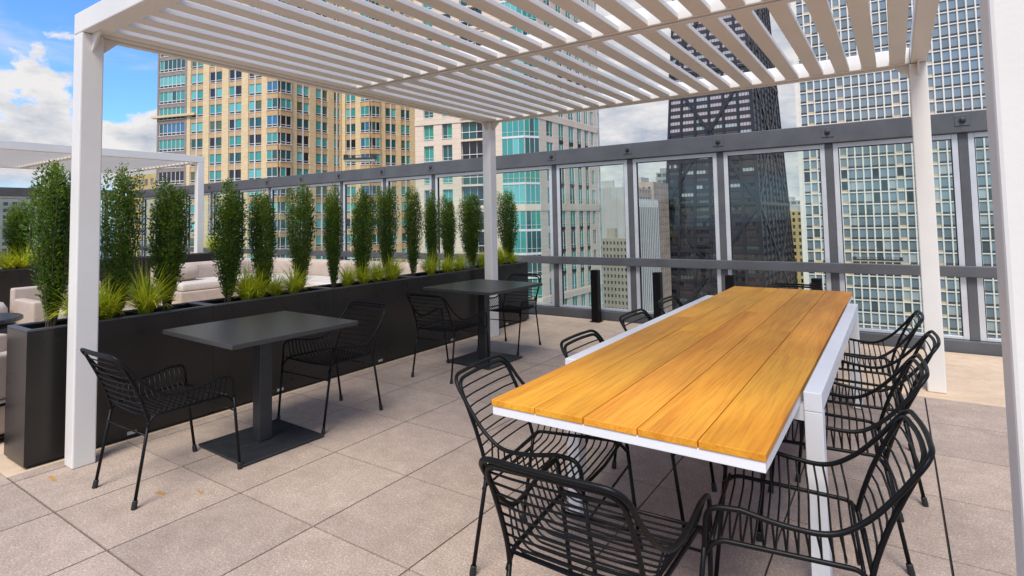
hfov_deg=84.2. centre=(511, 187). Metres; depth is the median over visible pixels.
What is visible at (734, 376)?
dining table
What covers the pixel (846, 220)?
window
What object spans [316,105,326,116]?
window
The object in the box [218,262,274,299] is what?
grass tuft
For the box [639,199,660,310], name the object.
office tower
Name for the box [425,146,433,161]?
window
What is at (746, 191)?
window
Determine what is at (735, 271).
window
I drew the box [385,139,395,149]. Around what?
window
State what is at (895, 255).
window
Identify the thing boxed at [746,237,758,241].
window
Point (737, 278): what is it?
window
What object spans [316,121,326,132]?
window
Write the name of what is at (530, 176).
window
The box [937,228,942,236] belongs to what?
window
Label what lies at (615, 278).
office block
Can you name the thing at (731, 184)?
window
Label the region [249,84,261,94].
window
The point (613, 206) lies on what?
concrete tower
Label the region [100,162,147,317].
columnar shrub
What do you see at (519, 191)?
window
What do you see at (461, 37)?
window
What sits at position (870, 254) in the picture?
window
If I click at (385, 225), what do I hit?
columnar shrub
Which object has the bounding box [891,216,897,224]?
window
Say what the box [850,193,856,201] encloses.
window
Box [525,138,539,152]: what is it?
window
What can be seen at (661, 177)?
grey tower
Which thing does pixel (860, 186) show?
window
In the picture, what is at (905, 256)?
window
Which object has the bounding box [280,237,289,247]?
window
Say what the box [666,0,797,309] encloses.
braced skyscraper
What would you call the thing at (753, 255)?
window
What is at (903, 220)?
window
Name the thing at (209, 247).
grass tuft
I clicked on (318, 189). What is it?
window
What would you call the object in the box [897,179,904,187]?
window
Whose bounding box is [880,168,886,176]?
window
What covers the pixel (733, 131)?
window
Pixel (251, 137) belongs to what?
window
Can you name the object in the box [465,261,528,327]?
planter box
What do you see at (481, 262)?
grass tuft
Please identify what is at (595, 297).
bollard
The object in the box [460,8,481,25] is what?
window
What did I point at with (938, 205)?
window
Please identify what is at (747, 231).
window
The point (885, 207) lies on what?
window
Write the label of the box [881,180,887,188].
window
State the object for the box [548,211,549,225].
window
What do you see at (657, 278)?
bollard
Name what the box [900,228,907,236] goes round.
window
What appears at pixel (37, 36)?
sky
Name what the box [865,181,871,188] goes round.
window
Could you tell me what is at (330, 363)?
wire armchair
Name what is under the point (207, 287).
corner sofa
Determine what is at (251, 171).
window
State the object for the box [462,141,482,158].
window
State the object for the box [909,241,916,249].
window
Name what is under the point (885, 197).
window
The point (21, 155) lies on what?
pergola
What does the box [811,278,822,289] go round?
bollard
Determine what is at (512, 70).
window
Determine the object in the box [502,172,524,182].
window
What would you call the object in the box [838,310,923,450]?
wire armchair
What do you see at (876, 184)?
window
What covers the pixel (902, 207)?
window
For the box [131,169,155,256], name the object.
tan tower
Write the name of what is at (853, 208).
window
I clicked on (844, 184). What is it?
window
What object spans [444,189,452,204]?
window
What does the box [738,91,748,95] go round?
window
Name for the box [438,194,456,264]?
columnar shrub
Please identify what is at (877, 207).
window
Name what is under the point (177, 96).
window
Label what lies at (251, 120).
window
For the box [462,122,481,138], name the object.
window
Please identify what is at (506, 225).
columnar shrub
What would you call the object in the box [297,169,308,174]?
window
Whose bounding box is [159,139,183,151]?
window
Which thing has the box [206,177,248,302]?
columnar shrub
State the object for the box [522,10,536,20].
window
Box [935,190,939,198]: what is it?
window
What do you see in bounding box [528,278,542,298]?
window
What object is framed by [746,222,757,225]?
window
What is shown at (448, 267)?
grass tuft
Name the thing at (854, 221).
window
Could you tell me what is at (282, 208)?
window
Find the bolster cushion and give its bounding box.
[177,264,198,280]
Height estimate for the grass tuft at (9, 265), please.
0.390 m
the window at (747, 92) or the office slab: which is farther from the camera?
the window at (747, 92)
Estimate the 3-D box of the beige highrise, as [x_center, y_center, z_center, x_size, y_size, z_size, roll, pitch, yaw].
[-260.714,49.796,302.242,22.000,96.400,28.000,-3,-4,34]
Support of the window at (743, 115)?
in the braced skyscraper
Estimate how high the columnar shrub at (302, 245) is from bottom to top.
1.034 m
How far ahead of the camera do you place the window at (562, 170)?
87.23 m
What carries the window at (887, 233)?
in the office slab
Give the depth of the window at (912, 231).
151.11 m
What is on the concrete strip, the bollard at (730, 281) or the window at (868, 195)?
the bollard at (730, 281)
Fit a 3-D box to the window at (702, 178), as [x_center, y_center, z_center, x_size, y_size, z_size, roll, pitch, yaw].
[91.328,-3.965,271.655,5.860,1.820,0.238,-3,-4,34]
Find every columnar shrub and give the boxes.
[1,199,35,268]
[19,159,70,326]
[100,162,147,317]
[143,176,194,310]
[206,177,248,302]
[247,191,279,296]
[283,181,316,292]
[322,183,344,287]
[348,185,377,283]
[375,185,400,280]
[403,185,425,275]
[423,189,442,273]
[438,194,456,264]
[455,193,483,267]
[497,188,518,263]
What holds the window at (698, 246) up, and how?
in the braced skyscraper
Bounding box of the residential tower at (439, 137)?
[414,0,603,306]
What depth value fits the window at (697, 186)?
271.50 m
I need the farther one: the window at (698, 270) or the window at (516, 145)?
the window at (698, 270)
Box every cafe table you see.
[163,311,357,465]
[423,279,541,369]
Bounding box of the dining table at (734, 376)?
[492,286,862,575]
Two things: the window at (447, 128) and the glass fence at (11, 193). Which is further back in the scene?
the window at (447, 128)
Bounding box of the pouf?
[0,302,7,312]
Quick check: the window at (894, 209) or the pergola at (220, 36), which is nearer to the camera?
the pergola at (220, 36)
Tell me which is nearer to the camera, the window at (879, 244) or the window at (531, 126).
the window at (531, 126)
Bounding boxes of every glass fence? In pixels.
[0,187,115,258]
[134,109,1001,356]
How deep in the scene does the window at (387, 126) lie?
110.72 m
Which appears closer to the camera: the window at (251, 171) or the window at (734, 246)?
the window at (251, 171)
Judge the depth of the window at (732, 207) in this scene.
261.61 m
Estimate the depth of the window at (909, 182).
151.85 m
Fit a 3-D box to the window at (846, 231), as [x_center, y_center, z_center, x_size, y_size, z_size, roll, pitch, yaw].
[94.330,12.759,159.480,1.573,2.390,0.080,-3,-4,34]
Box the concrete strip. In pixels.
[0,300,1005,478]
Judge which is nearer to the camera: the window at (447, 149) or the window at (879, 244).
the window at (447, 149)
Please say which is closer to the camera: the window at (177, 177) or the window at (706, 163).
the window at (177, 177)
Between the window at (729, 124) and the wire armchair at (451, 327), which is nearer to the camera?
the wire armchair at (451, 327)
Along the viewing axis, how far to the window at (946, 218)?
147.14 m
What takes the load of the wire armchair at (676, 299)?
on the paving
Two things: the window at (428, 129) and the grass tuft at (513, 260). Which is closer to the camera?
the grass tuft at (513, 260)
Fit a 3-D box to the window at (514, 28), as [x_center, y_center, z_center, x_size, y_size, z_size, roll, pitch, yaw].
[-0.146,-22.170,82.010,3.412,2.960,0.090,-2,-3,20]
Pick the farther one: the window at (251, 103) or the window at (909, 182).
the window at (909, 182)
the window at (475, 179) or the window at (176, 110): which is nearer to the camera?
the window at (475, 179)
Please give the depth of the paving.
2.90 m
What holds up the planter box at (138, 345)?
on the concrete strip
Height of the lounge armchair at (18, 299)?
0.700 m
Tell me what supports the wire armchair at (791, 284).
on the paving
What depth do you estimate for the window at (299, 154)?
103.25 m
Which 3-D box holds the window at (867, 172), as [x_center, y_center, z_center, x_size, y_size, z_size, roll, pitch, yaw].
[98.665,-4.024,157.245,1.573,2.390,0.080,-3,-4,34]
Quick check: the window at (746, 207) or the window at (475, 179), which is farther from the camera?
the window at (746, 207)
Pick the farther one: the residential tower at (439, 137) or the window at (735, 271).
the window at (735, 271)
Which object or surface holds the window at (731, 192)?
in the braced skyscraper
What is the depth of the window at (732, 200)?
261.90 m
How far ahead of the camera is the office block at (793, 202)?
399.41 m
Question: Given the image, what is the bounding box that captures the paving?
[0,338,1016,575]
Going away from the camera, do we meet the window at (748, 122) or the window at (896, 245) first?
the window at (896, 245)
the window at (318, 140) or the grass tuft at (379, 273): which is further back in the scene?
the window at (318, 140)
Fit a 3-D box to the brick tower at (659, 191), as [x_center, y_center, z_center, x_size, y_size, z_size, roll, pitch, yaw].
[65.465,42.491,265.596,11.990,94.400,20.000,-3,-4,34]
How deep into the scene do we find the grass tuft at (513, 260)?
7.77 m
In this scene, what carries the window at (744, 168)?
in the braced skyscraper
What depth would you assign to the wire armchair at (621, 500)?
1.59 m
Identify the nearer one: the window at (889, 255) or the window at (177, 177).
the window at (177, 177)
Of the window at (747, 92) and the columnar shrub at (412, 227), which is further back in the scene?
the window at (747, 92)
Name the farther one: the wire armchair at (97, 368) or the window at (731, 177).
the window at (731, 177)
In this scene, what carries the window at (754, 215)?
in the braced skyscraper
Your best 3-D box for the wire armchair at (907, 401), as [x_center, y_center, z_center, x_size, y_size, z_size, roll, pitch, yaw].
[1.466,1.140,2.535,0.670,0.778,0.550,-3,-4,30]
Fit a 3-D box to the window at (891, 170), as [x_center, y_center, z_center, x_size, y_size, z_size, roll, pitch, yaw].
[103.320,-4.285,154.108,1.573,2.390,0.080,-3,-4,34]
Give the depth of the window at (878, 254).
154.92 m
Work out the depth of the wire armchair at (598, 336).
2.92 m
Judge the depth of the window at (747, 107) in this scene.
264.56 m
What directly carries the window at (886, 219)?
in the office slab
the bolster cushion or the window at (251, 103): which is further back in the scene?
the window at (251, 103)
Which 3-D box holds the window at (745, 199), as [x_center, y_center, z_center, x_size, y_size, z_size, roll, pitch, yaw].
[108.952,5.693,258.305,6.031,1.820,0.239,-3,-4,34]
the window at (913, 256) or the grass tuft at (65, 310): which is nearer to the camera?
the grass tuft at (65, 310)
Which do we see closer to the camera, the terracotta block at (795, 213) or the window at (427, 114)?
the window at (427, 114)
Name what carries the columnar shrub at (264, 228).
on the planter box at (237, 365)
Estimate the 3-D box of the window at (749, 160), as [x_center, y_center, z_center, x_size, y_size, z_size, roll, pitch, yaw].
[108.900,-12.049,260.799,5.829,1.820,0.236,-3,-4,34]
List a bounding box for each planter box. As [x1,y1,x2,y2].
[0,265,68,312]
[4,302,212,468]
[14,252,218,299]
[193,286,333,412]
[310,276,417,376]
[399,268,479,352]
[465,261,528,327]
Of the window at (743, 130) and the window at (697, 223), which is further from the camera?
the window at (697, 223)
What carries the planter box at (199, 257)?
on the concrete strip
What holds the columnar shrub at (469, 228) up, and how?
on the planter box at (505, 269)
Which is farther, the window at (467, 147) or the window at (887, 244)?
the window at (887, 244)
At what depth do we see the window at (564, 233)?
86.76 m
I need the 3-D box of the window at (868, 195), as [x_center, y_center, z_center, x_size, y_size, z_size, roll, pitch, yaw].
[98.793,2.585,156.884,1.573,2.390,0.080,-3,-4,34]
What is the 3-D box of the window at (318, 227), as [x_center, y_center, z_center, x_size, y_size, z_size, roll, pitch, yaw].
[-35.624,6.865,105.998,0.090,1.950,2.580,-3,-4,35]
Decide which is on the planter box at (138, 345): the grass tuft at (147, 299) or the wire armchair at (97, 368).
the grass tuft at (147, 299)
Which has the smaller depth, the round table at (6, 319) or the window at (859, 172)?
the round table at (6, 319)
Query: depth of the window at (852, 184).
159.18 m
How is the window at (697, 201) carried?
in the braced skyscraper
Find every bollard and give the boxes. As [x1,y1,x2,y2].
[590,270,602,322]
[652,272,663,318]
[725,275,735,289]
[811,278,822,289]
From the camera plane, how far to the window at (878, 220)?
155.45 m
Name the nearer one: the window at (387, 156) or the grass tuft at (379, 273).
the grass tuft at (379, 273)
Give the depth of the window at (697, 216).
269.78 m
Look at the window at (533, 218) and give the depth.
80.53 m
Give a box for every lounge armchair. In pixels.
[0,334,6,438]
[10,281,122,323]
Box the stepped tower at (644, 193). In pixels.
[622,182,650,198]
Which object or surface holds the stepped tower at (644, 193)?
on the ground
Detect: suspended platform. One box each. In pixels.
[343,8,376,161]
[847,118,902,261]
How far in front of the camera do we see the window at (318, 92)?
107.35 m
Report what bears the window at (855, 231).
in the office slab
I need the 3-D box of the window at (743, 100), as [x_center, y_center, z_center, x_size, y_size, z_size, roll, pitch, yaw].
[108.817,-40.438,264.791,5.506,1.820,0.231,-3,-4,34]
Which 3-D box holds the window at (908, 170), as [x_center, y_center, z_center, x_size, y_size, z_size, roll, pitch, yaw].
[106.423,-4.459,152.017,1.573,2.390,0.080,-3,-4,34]
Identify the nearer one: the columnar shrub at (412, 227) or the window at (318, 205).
the columnar shrub at (412, 227)
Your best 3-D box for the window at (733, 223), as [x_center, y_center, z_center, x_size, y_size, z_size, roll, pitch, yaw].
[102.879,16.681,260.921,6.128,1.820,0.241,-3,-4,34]
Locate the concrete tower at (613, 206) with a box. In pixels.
[601,181,625,237]
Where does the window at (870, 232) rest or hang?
in the office slab
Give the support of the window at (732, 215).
in the braced skyscraper
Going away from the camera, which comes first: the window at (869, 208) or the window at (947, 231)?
the window at (947, 231)
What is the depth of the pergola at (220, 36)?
3.65 m
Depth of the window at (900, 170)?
153.04 m
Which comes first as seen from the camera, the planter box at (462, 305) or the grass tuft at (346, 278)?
the grass tuft at (346, 278)
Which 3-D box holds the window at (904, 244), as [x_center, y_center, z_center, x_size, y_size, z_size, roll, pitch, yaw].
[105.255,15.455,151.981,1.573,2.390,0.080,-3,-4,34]
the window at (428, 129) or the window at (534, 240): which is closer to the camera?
the window at (534, 240)
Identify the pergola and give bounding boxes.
[0,140,203,252]
[64,0,1023,575]
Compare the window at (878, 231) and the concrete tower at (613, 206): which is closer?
the window at (878, 231)
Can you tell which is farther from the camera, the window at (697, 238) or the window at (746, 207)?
the window at (697, 238)
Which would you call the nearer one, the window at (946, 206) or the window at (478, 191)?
the window at (478, 191)
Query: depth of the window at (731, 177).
263.57 m
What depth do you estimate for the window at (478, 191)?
83.29 m
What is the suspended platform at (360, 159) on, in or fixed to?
hanging from the apartment tower at (233, 124)
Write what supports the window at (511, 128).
in the residential tower at (439, 137)
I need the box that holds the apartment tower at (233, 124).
[151,0,415,261]
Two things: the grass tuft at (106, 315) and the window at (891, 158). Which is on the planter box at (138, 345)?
the grass tuft at (106, 315)
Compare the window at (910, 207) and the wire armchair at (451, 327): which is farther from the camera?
the window at (910, 207)
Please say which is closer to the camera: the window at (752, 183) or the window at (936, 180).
the window at (936, 180)
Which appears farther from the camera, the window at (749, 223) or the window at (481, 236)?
the window at (749, 223)
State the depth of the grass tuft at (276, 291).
4.85 m
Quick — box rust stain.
[48,476,202,494]
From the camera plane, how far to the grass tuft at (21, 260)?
8.45 m
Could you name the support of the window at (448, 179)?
in the residential tower at (439, 137)
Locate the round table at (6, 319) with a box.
[0,313,23,333]
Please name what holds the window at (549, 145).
in the residential tower at (439, 137)
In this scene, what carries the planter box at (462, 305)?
on the concrete strip
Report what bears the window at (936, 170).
in the office slab
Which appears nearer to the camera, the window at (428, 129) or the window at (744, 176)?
the window at (428, 129)
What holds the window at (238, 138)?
in the apartment tower at (233, 124)
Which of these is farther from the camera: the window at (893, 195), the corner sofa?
the window at (893, 195)
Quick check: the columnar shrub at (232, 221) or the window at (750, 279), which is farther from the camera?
the window at (750, 279)
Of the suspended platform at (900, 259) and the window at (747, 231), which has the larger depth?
the window at (747, 231)
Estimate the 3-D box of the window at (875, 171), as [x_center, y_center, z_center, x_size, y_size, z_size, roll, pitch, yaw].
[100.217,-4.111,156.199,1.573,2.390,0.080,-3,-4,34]
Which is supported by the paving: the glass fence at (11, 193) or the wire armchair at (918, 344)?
the wire armchair at (918, 344)
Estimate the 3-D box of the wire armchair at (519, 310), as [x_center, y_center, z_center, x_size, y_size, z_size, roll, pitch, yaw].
[0.002,1.373,6.273,0.550,0.778,0.670,-3,-4,30]
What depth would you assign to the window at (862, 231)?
157.44 m
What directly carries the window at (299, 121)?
in the apartment tower at (233, 124)
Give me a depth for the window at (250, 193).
100.86 m
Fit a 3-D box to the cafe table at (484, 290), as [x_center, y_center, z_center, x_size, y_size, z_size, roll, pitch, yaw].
[-0.281,1.361,5.713,0.860,0.750,0.860,-3,-4,36]
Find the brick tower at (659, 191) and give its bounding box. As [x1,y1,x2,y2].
[638,177,671,311]
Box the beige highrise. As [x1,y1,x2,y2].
[0,196,46,268]
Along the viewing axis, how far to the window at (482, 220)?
82.72 m
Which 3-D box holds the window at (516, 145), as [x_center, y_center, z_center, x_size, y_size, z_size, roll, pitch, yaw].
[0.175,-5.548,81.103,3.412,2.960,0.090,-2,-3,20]
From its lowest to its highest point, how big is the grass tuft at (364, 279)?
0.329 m
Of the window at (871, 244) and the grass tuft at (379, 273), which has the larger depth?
the window at (871, 244)
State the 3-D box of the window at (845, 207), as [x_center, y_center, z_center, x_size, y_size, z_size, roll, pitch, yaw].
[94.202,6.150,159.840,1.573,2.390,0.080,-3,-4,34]
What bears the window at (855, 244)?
in the office slab
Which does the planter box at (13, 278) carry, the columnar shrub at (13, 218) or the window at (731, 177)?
the columnar shrub at (13, 218)
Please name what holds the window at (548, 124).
in the residential tower at (439, 137)
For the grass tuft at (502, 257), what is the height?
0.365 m
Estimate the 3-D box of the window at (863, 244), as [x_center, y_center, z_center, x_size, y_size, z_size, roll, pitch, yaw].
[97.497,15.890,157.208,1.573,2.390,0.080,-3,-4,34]
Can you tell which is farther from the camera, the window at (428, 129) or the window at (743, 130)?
the window at (743, 130)
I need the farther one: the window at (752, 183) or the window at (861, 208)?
the window at (752, 183)
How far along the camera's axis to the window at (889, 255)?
153.91 m
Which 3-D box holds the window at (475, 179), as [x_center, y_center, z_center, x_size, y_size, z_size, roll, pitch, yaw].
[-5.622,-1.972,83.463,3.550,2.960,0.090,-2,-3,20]
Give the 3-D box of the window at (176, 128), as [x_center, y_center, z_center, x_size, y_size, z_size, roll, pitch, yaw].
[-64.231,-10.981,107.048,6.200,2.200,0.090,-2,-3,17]
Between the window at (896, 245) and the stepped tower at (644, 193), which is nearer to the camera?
the window at (896, 245)
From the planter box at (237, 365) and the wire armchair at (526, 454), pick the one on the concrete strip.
the planter box at (237, 365)
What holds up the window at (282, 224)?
in the apartment tower at (233, 124)
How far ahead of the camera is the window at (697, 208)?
270.08 m
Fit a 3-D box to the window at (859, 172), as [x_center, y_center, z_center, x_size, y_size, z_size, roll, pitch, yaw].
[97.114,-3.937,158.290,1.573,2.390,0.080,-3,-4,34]
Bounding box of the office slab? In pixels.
[791,0,1000,337]
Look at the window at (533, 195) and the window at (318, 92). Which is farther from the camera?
the window at (318, 92)
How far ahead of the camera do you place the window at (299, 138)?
103.81 m
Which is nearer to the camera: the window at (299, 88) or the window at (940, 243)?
the window at (299, 88)
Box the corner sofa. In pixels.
[150,257,425,304]
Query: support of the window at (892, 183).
in the office slab
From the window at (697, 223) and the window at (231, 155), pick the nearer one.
the window at (231, 155)
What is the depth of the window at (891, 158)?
154.28 m
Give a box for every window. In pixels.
[158,171,183,183]
[159,107,184,119]
[159,123,183,135]
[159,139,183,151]
[160,59,184,72]
[160,74,184,87]
[160,90,184,103]
[229,136,240,146]
[229,153,240,163]
[229,170,240,180]
[249,74,261,78]
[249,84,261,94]
[249,100,261,111]
[249,117,260,128]
[249,134,260,145]
[249,151,260,162]
[249,168,260,179]
[249,191,260,196]
[280,202,289,212]
[280,220,289,230]
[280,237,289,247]
[297,85,308,97]
[297,102,308,113]
[297,118,308,129]
[297,135,308,146]
[297,152,308,162]
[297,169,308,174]
[316,89,326,100]
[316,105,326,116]
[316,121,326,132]
[316,138,326,148]
[316,154,326,164]
[316,187,326,196]
[316,203,326,212]
[316,219,325,229]
[316,235,325,245]
[385,124,395,133]
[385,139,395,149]
[386,155,395,164]
[424,111,432,117]
[425,125,433,139]
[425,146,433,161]
[425,190,429,204]
[443,124,451,137]
[443,145,451,160]
[444,177,452,182]
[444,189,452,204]
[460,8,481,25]
[461,37,480,45]
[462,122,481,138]
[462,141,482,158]
[463,175,482,184]
[463,186,483,204]
[463,212,483,229]
[464,232,483,251]
[500,2,521,21]
[500,27,521,40]
[501,70,522,89]
[502,120,523,136]
[502,138,524,154]
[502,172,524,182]
[503,185,525,203]
[504,232,526,252]
[509,211,525,228]
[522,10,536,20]
[524,118,538,135]
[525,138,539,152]
[525,171,539,181]
[526,184,540,203]
[526,211,540,228]
[527,231,541,252]
[528,255,541,275]
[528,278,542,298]
[546,121,552,136]
[547,142,552,150]
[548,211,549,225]
[561,169,564,183]
[562,211,565,226]
[563,232,565,248]
[696,162,707,166]
[696,170,707,173]
[696,177,707,180]
[696,185,707,188]
[696,192,708,195]
[696,200,708,202]
[696,207,708,210]
[696,215,708,218]
[696,222,708,225]
[696,230,708,233]
[696,237,708,240]
[696,245,708,248]
[697,268,708,271]
[724,108,735,112]
[725,115,736,119]
[725,123,736,126]
[725,130,736,133]
[730,175,739,179]
[730,183,739,186]
[730,191,740,194]
[731,198,740,201]
[731,206,740,209]
[731,214,741,217]
[732,222,741,225]
[732,245,742,248]
[733,253,743,256]
[733,270,744,272]
[735,277,744,280]
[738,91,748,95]
[739,99,748,103]
[739,106,749,110]
[740,114,749,117]
[740,121,750,125]
[740,129,751,132]
[742,159,753,163]
[742,167,753,170]
[743,175,754,178]
[743,182,754,186]
[744,190,755,193]
[744,198,755,201]
[744,206,754,209]
[745,214,756,217]
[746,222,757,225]
[746,230,757,233]
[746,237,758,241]
[747,245,758,249]
[747,253,759,257]
[748,270,760,273]
[748,277,761,281]
[841,182,847,189]
[842,193,848,201]
[843,205,848,213]
[843,217,849,224]
[844,229,850,236]
[849,181,855,189]
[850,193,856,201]
[850,205,856,213]
[851,217,857,224]
[852,229,857,236]
[852,240,858,248]
[856,169,862,177]
[857,181,863,189]
[857,193,863,201]
[858,205,864,212]
[859,217,865,224]
[859,229,865,236]
[860,241,866,248]
[864,169,870,176]
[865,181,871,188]
[865,193,871,200]
[866,204,872,212]
[867,216,873,224]
[867,229,873,236]
[868,241,874,248]
[869,253,875,258]
[872,168,878,176]
[873,180,879,188]
[873,192,880,200]
[874,204,880,212]
[875,216,881,224]
[875,228,881,236]
[876,241,882,248]
[877,253,883,259]
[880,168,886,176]
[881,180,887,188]
[881,192,888,200]
[882,204,888,212]
[883,216,889,224]
[883,228,890,236]
[884,241,890,249]
[885,253,891,258]
[888,155,894,163]
[888,167,895,175]
[889,179,895,187]
[890,192,896,200]
[890,204,897,212]
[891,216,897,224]
[892,228,898,236]
[892,241,899,249]
[893,253,899,259]
[897,167,903,175]
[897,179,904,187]
[898,191,904,199]
[899,204,905,212]
[899,216,906,224]
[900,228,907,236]
[901,241,907,249]
[901,253,908,261]
[905,166,912,175]
[906,179,912,187]
[906,191,913,199]
[907,203,914,212]
[908,216,914,224]
[909,228,915,236]
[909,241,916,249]
[910,253,917,261]
[933,165,938,173]
[934,177,939,186]
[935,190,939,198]
[936,203,940,211]
[936,215,941,224]
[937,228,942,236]
[938,241,942,249]
[941,177,948,186]
[941,190,948,198]
[942,203,949,211]
[943,215,950,224]
[944,228,951,236]
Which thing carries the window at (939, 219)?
in the office slab
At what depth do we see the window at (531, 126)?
81.28 m
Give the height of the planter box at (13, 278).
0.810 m
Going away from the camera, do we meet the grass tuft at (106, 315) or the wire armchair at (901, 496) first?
the wire armchair at (901, 496)
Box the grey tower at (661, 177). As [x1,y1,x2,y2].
[656,168,665,182]
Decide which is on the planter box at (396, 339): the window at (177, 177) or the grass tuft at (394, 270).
the grass tuft at (394, 270)
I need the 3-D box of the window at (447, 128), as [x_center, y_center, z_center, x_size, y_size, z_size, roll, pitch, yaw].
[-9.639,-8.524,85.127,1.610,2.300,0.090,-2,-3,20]
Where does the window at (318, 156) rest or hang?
in the apartment tower at (233, 124)
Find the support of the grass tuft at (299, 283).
on the planter box at (237, 365)
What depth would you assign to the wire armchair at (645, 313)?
3.80 m
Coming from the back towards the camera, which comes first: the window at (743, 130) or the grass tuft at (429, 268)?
the window at (743, 130)
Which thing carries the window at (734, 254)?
in the braced skyscraper
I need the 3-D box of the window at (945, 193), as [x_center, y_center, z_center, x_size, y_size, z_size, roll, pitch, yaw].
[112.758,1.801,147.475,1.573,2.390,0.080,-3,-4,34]
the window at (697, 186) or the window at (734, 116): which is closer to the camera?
the window at (734, 116)
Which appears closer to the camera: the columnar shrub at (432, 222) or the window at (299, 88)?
the columnar shrub at (432, 222)
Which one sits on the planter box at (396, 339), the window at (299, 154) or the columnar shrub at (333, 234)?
the columnar shrub at (333, 234)
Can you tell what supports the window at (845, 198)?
in the office slab
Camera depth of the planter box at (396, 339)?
5.63 m
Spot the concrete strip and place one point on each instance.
(974, 378)
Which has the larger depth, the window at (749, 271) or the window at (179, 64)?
the window at (749, 271)
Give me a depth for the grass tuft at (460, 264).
6.90 m
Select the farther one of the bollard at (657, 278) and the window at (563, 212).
the window at (563, 212)
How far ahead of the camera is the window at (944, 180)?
147.68 m
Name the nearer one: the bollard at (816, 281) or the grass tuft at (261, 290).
the grass tuft at (261, 290)
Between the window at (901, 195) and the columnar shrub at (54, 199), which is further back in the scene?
the window at (901, 195)
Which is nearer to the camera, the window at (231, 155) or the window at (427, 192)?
the window at (427, 192)
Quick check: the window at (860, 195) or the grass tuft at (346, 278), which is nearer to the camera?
the grass tuft at (346, 278)
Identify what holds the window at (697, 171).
in the braced skyscraper
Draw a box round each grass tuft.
[0,240,37,269]
[0,249,31,270]
[15,272,137,320]
[63,276,152,319]
[101,261,200,313]
[192,232,221,251]
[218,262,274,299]
[236,264,283,298]
[268,271,296,295]
[273,260,320,293]
[327,261,363,285]
[348,257,385,283]
[369,255,391,281]
[372,251,418,279]
[416,249,449,274]
[438,251,462,272]
[452,253,470,270]
[468,247,500,267]
[498,244,513,264]
[506,250,521,263]
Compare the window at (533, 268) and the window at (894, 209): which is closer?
the window at (533, 268)
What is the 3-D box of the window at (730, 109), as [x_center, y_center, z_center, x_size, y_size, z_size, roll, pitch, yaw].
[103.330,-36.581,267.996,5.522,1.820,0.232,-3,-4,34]
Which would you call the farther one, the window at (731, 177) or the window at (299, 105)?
the window at (731, 177)
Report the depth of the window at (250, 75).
102.05 m
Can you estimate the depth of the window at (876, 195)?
155.87 m
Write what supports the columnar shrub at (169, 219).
on the planter box at (138, 345)
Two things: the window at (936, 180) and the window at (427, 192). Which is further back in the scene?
the window at (936, 180)
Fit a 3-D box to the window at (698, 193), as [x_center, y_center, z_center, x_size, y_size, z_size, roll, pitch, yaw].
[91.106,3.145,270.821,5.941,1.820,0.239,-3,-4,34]
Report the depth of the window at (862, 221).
157.55 m
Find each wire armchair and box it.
[80,348,241,509]
[276,301,386,434]
[406,292,489,383]
[454,354,642,575]
[477,273,540,355]
[478,456,712,575]
[560,329,716,527]
[619,308,722,465]
[658,295,683,313]
[699,409,934,575]
[756,354,929,575]
[769,283,822,289]
[795,330,940,506]
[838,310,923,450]
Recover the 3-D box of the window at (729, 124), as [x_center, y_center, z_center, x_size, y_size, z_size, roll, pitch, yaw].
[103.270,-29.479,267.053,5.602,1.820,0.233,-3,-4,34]
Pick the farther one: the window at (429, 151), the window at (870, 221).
the window at (870, 221)
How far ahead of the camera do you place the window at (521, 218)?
80.22 m
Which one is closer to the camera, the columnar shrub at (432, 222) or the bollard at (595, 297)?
the columnar shrub at (432, 222)
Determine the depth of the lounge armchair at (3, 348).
3.77 m
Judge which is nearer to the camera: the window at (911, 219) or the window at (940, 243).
the window at (940, 243)
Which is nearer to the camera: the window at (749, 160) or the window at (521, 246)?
the window at (521, 246)
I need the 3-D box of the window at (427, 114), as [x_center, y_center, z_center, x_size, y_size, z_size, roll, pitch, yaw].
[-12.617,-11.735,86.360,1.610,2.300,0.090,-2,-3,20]
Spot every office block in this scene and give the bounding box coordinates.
[602,228,627,308]
[789,197,799,206]
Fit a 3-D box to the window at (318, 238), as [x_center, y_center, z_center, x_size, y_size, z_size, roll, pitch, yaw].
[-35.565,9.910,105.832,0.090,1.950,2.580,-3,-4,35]
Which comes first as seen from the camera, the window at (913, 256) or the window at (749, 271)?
the window at (913, 256)
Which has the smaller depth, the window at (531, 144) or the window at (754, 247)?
the window at (531, 144)
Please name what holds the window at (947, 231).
in the office slab
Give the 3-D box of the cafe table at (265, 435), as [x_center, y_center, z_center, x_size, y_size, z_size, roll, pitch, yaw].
[-1.627,1.277,3.699,0.860,0.750,0.860,-3,-4,36]
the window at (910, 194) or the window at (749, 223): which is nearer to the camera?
the window at (910, 194)
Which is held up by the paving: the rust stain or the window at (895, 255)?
the rust stain
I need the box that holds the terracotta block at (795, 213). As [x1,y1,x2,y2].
[790,206,803,288]
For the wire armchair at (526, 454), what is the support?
on the paving
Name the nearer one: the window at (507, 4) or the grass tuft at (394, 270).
the grass tuft at (394, 270)
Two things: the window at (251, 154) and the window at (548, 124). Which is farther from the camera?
the window at (251, 154)
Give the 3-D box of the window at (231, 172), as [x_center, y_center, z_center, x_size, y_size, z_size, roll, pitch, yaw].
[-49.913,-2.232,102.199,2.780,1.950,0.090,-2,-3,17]
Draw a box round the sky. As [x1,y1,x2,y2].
[0,0,799,226]
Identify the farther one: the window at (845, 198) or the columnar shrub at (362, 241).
the window at (845, 198)

